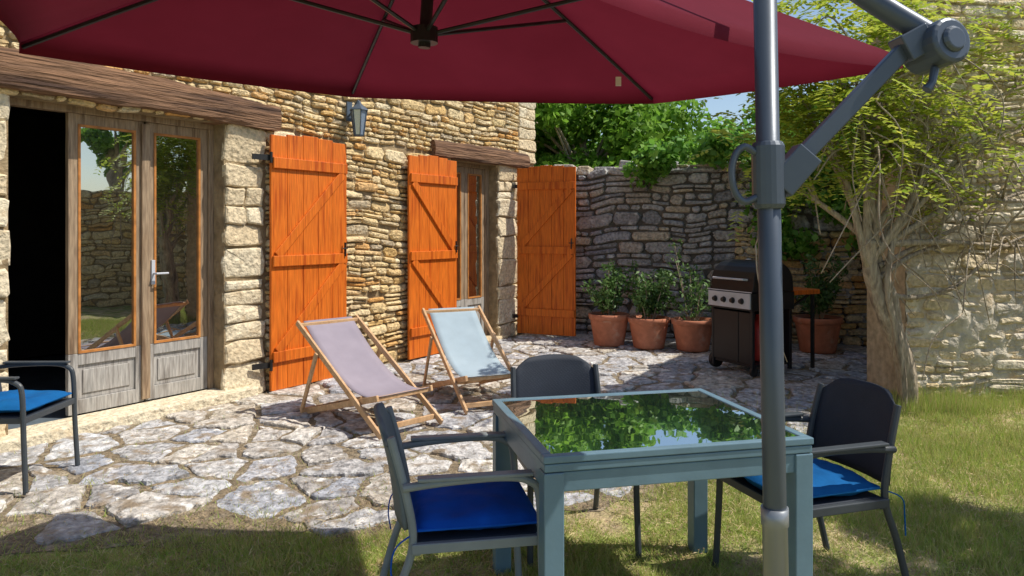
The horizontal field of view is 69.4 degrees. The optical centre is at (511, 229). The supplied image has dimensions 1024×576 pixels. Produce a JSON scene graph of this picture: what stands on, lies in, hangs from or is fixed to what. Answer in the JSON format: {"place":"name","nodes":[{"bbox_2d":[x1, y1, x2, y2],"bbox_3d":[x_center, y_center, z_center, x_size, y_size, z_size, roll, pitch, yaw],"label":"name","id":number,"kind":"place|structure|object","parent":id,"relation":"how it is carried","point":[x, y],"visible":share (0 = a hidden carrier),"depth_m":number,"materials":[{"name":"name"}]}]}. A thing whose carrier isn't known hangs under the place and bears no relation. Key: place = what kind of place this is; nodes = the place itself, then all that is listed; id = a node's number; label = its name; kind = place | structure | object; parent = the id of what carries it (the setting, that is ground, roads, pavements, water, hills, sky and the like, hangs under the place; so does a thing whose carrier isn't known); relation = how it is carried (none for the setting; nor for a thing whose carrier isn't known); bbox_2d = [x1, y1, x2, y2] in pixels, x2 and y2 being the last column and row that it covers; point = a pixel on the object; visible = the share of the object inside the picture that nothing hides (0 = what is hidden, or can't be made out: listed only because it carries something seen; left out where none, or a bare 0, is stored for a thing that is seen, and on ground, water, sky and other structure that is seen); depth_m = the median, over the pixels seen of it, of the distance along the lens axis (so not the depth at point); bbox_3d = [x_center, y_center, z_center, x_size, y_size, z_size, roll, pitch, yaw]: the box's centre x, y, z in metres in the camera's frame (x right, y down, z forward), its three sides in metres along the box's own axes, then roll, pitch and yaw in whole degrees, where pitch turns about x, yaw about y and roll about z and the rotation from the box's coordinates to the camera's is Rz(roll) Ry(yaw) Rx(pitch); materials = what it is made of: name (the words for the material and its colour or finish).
{"place":"outdoors","nodes":[
{"label":"outdoors","id":0,"kind":"place"},
{"bbox_2d":[8,353,206,429],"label":"interior floor","id":1,"kind":"structure","parent":0,"point":[40,378],"depth_m":6.94,"materials":[{"name":"tile"}]},
{"bbox_2d":[8,106,64,359],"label":"interior walls","id":2,"kind":"structure","parent":1,"relation":"on","point":[36,223],"depth_m":8.15,"materials":[{"name":"black"}]},
{"bbox_2d":[0,333,866,559],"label":"stone patio","id":3,"kind":"structure","parent":0,"point":[316,457],"depth_m":4.87,"materials":[{"name":"grey stone"}]},
{"bbox_2d":[0,361,79,494],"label":"garden armchair","id":4,"kind":"object","parent":3,"relation":"on","point":[21,406],"visible":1,"depth_m":4.34,"materials":[{"name":"fabric"}]},
{"bbox_2d":[0,335,507,452],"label":"stone sill","id":5,"kind":"structure","parent":3,"relation":"on","point":[51,432],"depth_m":5.66,"materials":[{"name":"stone"}]},
{"bbox_2d":[0,21,521,389],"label":"rubble stones","id":6,"kind":"object","parent":3,"relation":"on","point":[376,154],"visible":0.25,"depth_m":8.04,"materials":[{"name":"beige stone"}]},
{"bbox_2d":[0,93,535,436],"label":"dressed jamb stones","id":7,"kind":"object","parent":3,"relation":"on","point":[242,144],"visible":0.74,"depth_m":6.65,"materials":[{"name":"stone"}]},
{"bbox_2d":[252,152,517,370],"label":"hinges","id":8,"kind":"object","parent":7,"relation":"attached to","point":[270,363],"visible":0.84,"depth_m":6.73,"materials":[{"name":"black metal"}]},
{"bbox_2d":[270,134,347,391],"bbox_3d":[-1.930,0.290,7.139,0.085,2.380,0.937,0,0,33],"label":"orange shutter","id":9,"kind":"object","parent":8,"relation":"attached to","point":[308,230],"visible":0.97,"depth_m":7.06,"materials":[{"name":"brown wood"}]},
{"bbox_2d":[296,315,442,439],"bbox_3d":[-1.133,1.105,5.786,1.151,0.745,0.640,0,0,44],"label":"deck chair","id":10,"kind":"object","parent":3,"relation":"on","point":[346,354],"visible":1,"depth_m":5.84,"materials":[{"name":"fabric"}]},
{"bbox_2d":[422,305,511,414],"bbox_3d":[-0.344,1.105,6.530,0.640,0.745,1.151,0,0,-25],"label":"deck chair","id":11,"kind":"object","parent":3,"relation":"on","point":[469,353],"visible":0.91,"depth_m":6.67,"materials":[{"name":"fabric"}]},
{"bbox_2d":[0,344,1023,575],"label":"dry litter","id":12,"kind":"object","parent":3,"relation":"on","point":[480,470],"visible":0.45,"depth_m":3.75,"materials":[{"name":"brown plant"}]},
{"bbox_2d":[581,261,633,346],"bbox_3d":[1.271,0.931,9.534,0.544,1.099,0.731,0,0,39],"label":"potted plant","id":13,"kind":"object","parent":3,"relation":"on","point":[609,323],"visible":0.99,"depth_m":9.37,"materials":[{"name":"green plant"}]},
{"bbox_2d":[624,260,679,349],"bbox_3d":[1.764,0.931,9.334,0.678,1.098,0.598,0,0,0],"label":"potted plant","id":14,"kind":"object","parent":3,"relation":"on","point":[648,331],"visible":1,"depth_m":9.19,"materials":[{"name":"green plant"}]},
{"bbox_2d":[667,238,711,351],"bbox_3d":[2.236,0.789,9.127,0.529,1.381,0.604,0,0,41],"label":"potted plant","id":15,"kind":"object","parent":3,"relation":"on","point":[692,332],"visible":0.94,"depth_m":9.03,"materials":[{"name":"green plant"}]},
{"bbox_2d":[576,170,866,345],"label":"stone garden wall","id":16,"kind":"structure","parent":3,"relation":"on","point":[712,262],"depth_m":10.19,"materials":[{"name":"grey stone"}]},
{"bbox_2d":[544,159,858,174],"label":"coping stones","id":17,"kind":"object","parent":16,"relation":"on","point":[583,170],"visible":0.16,"depth_m":10.49,"materials":[{"name":"grey stone"}]},
{"bbox_2d":[576,161,866,345],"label":"wall stones","id":18,"kind":"object","parent":16,"relation":"attached to","point":[587,220],"depth_m":10.18,"materials":[{"name":"grey stone"}]},
{"bbox_2d":[621,118,862,260],"bbox_3d":[3.063,-0.536,9.656,3.301,1.891,0.798,0,0,16],"label":"ivy","id":19,"kind":"object","parent":16,"relation":"attached to","point":[653,160],"visible":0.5,"depth_m":9.49,"materials":[{"name":"green plant"}]},
{"bbox_2d":[734,226,866,345],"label":"warm stones","id":20,"kind":"object","parent":16,"relation":"attached to","point":[848,310],"visible":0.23,"depth_m":9.50,"materials":[{"name":"stone"}]},
{"bbox_2d":[707,259,819,376],"bbox_3d":[2.664,0.893,7.871,1.030,1.173,0.655,0,0,-27],"label":"gas barbecue","id":21,"kind":"object","parent":3,"relation":"on","point":[733,296],"visible":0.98,"depth_m":7.64,"materials":[{"name":"black metal"}]},
{"bbox_2d":[793,254,850,353],"bbox_3d":[3.746,0.884,9.032,0.623,1.191,0.635,0,0,0],"label":"potted plant","id":22,"kind":"object","parent":3,"relation":"on","point":[827,329],"visible":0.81,"depth_m":8.86,"materials":[{"name":"green plant"}]},
{"bbox_2d":[0,382,1023,575],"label":"ground","id":23,"kind":"structure","parent":0,"point":[602,515],"depth_m":3.44,"materials":[{"name":"green plant"}]},
{"bbox_2d":[0,25,533,434],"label":"stone house wall","id":24,"kind":"structure","parent":23,"relation":"on","point":[220,279],"depth_m":7.72,"materials":[{"name":"beige stone"}]},
{"bbox_2d":[0,47,281,131],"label":"oak lintel","id":25,"kind":"structure","parent":24,"relation":"on","point":[94,83],"depth_m":5.63,"materials":[{"name":"brown wood"}]},
{"bbox_2d":[9,97,488,399],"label":"door frames","id":26,"kind":"structure","parent":24,"relation":"attached to","point":[145,127],"depth_m":6.04,"materials":[{"name":"wood"}]},
{"bbox_2d":[150,260,168,284],"bbox_3d":[-2.909,0.350,6.098,0.095,0.200,0.115,0,0,33],"label":"door handle","id":27,"kind":"object","parent":26,"relation":"attached to","point":[152,272],"visible":1,"depth_m":6.07,"materials":[{"name":"silver metal"}]},
{"bbox_2d":[65,297,483,415],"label":"door panels","id":28,"kind":"object","parent":26,"relation":"attached to","point":[110,378],"visible":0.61,"depth_m":5.98,"materials":[{"name":"grey wood"}]},
{"bbox_2d":[78,124,481,353],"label":"glazing beads","id":29,"kind":"object","parent":26,"relation":"attached to","point":[134,238],"visible":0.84,"depth_m":6.11},
{"bbox_2d":[81,127,479,350],"bbox_3d":[-1.864,0.070,7.807,0.012,1.704,5.214,0,0,33],"label":"door glass","id":30,"kind":"object","parent":26,"relation":"in","point":[106,238],"visible":0.84,"depth_m":5.95,"materials":[{"name":"clear glass"}]},
{"bbox_2d":[408,155,457,359],"bbox_3d":[-0.906,0.300,8.704,0.085,2.340,0.877,0,0,33],"label":"orange shutter","id":31,"kind":"object","parent":26,"relation":"attached to","point":[432,231],"visible":0.78,"depth_m":8.63,"materials":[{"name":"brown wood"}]},
{"bbox_2d":[517,165,575,335],"bbox_3d":[0.457,0.280,10.124,0.857,2.320,0.085,0,0,24],"label":"orange shutter","id":32,"kind":"object","parent":26,"relation":"attached to","point":[546,249],"visible":1,"depth_m":10.13,"materials":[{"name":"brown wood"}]},
{"bbox_2d":[346,100,367,136],"bbox_3d":[-1.594,-1.141,7.577,0.251,0.382,0.184,0,0,10],"label":"wall lantern","id":33,"kind":"object","parent":24,"relation":"attached to","point":[356,114],"depth_m":7.54,"materials":[{"name":"grey metal"}]},
{"bbox_2d":[429,139,529,168],"bbox_3d":[-0.539,-0.980,9.803,0.539,0.239,2.120,0,0,33],"label":"door lintel","id":34,"kind":"structure","parent":24,"relation":"in","point":[473,153],"depth_m":9.53,"materials":[{"name":"brown wood"}]},
{"bbox_2d":[373,402,538,575],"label":"garden armchair","id":35,"kind":"object","parent":23,"relation":"on","point":[445,513],"visible":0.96,"depth_m":2.62,"materials":[{"name":"grey fabric"}]},
{"bbox_2d":[0,0,969,575],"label":"cantilever parasol","id":36,"kind":"object","parent":23,"relation":"on","point":[572,50],"visible":1,"depth_m":2.72,"materials":[{"name":"red fabric"}]},
{"bbox_2d":[1,399,1023,575],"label":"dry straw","id":37,"kind":"object","parent":23,"relation":"on","point":[600,523],"visible":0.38,"depth_m":3.54,"materials":[{"name":"beige plant"}]},
{"bbox_2d":[508,354,641,567],"bbox_3d":[0.271,1.080,3.623,0.545,0.845,0.617,0,0,-12],"label":"garden armchair","id":38,"kind":"object","parent":23,"relation":"on","point":[550,375],"visible":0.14,"depth_m":3.86,"materials":[{"name":"fabric"}]},
{"bbox_2d":[534,99,711,168],"bbox_3d":[1.597,-1.012,15.994,5.410,5.053,4.492,0,0,0],"label":"broadleaf tree","id":39,"kind":"object","parent":23,"relation":"on","point":[566,133],"visible":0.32,"depth_m":15.24,"materials":[{"name":"green plant"}]},
{"bbox_2d":[492,388,813,575],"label":"garden table","id":40,"kind":"object","parent":23,"relation":"on","point":[697,439],"visible":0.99,"depth_m":2.66,"materials":[{"name":"grey glass"}]},
{"bbox_2d":[651,116,738,163],"bbox_3d":[4.394,-0.639,18.327,4.121,4.307,4.332,0,0,0],"label":"broadleaf tree","id":41,"kind":"object","parent":23,"relation":"on","point":[707,128],"depth_m":17.39,"materials":[{"name":"green plant"}]},
{"bbox_2d":[741,90,866,152],"bbox_3d":[8.677,-1.097,18.884,5.395,5.219,4.861,0,0,-22],"label":"broadleaf tree","id":42,"kind":"object","parent":23,"relation":"on","point":[752,117],"visible":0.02,"depth_m":18.82,"materials":[{"name":"green plant"}]},
{"bbox_2d":[712,378,908,575],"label":"garden armchair","id":43,"kind":"object","parent":23,"relation":"on","point":[852,423],"visible":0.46,"depth_m":3.10,"materials":[{"name":"fabric"}]},
{"bbox_2d":[867,0,1023,392],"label":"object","id":44,"kind":"object","parent":23,"relation":"on","point":[881,369],"visible":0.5,"depth_m":6.54,"materials":[{"name":"beige stone"}]},
{"bbox_2d":[681,0,1023,408],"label":"climbing vine","id":45,"kind":"object","parent":44,"relation":"attached to","point":[877,271],"visible":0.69,"depth_m":6.00,"materials":[{"name":"green plant"}]},
{"bbox_2d":[905,0,1023,401],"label":"wall stones","id":46,"kind":"object","parent":44,"relation":"attached to","point":[1001,308],"depth_m":6.47,"materials":[{"name":"beige stone"}]},
{"bbox_2d":[905,266,1023,400],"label":"rendered plinth","id":47,"kind":"structure","parent":44,"relation":"attached to","point":[970,328],"depth_m":6.45,"materials":[{"name":"beige stone"}]},
{"bbox_2d":[910,0,1023,7],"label":"coping stones","id":48,"kind":"object","parent":44,"relation":"on","point":[1001,4],"visible":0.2,"depth_m":6.51,"materials":[{"name":"beige stone"}]},
{"bbox_2d":[588,0,866,144],"label":"sky","id":49,"kind":"structure","parent":0,"point":[731,102],"materials":[{"name":"blue"}]}
]}

